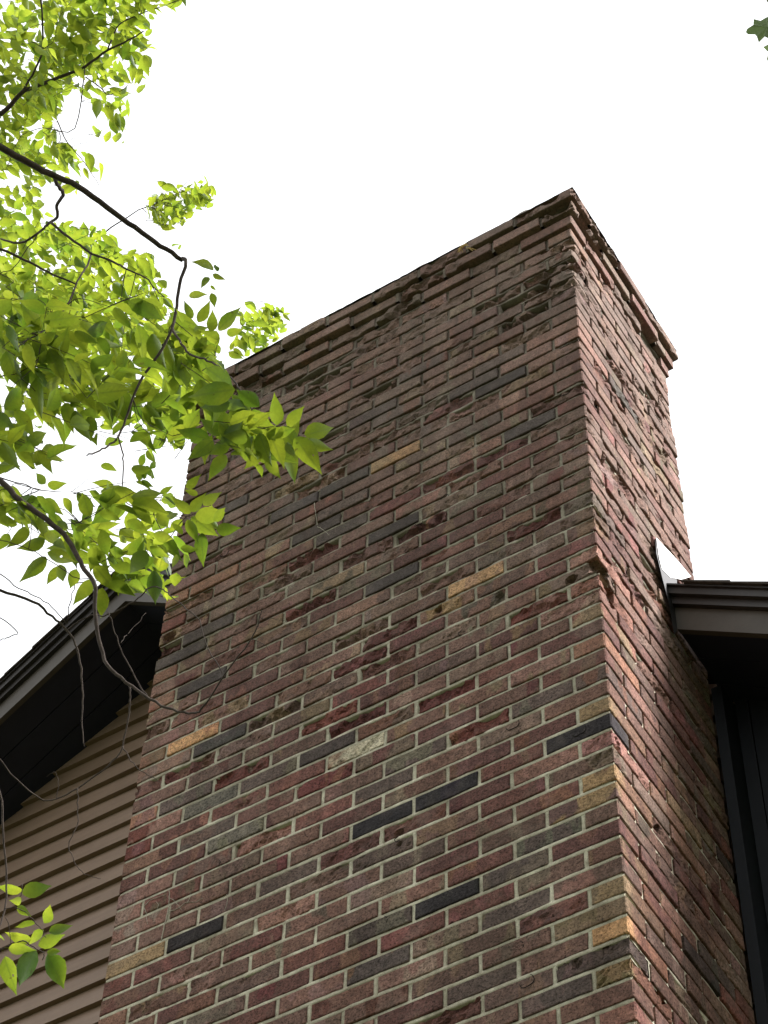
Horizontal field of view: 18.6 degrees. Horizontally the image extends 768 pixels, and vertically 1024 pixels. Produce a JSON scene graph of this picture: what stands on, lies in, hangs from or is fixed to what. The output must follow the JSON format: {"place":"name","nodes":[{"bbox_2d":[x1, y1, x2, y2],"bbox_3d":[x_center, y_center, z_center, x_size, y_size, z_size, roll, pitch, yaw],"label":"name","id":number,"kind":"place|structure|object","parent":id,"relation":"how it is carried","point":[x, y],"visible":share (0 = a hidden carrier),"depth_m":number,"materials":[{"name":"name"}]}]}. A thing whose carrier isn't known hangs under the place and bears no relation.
{"place":"outdoors","nodes":[
{"label":"outdoors","id":0,"kind":"place"},
{"bbox_2d":[0,538,767,1023],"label":"house","id":1,"kind":"structure","parent":0,"point":[720,626],"depth_m":8.72,"materials":[{"name":"paint"}]},
{"bbox_2d":[0,0,767,677],"label":"sky","id":2,"kind":"structure","parent":0,"point":[345,148],"materials":[{"name":"white"}]},
{"label":"lawn","id":3,"kind":"structure","parent":0,"visible":0},
{"bbox_2d":[0,0,332,994],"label":"tree","id":4,"kind":"object","parent":3,"relation":"on","point":[48,328],"visible":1,"depth_m":5.35,"materials":[{"name":"green plant"}]},
{"bbox_2d":[98,187,754,1023],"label":"chimney","id":5,"kind":"object","parent":3,"relation":"on","point":[442,749],"visible":0.94,"depth_m":6.86,"materials":[{"name":"brick"}]},
{"bbox_2d":[144,502,328,940],"bbox_3d":[-0.435,0.588,7.255,0.562,1.822,0.005,-26,-59,19],"label":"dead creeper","id":6,"kind":"object","parent":5,"relation":"attached to","point":[190,894],"visible":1,"depth_m":6.67,"materials":[{"name":"brown plant"}]},
{"bbox_2d":[458,243,475,252],"bbox_3d":[0.301,-0.967,8.594,0.076,0.070,0.032,-26,-59,19],"label":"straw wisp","id":7,"kind":"object","parent":5,"relation":"attached to","point":[462,246],"visible":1,"depth_m":8.61,"materials":[{"name":"beige plant"}]},
{"bbox_2d":[746,0,767,60],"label":"maple tree","id":8,"kind":"object","parent":3,"relation":"on","point":[758,29],"visible":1,"depth_m":8.05,"materials":[{"name":"green plant"}]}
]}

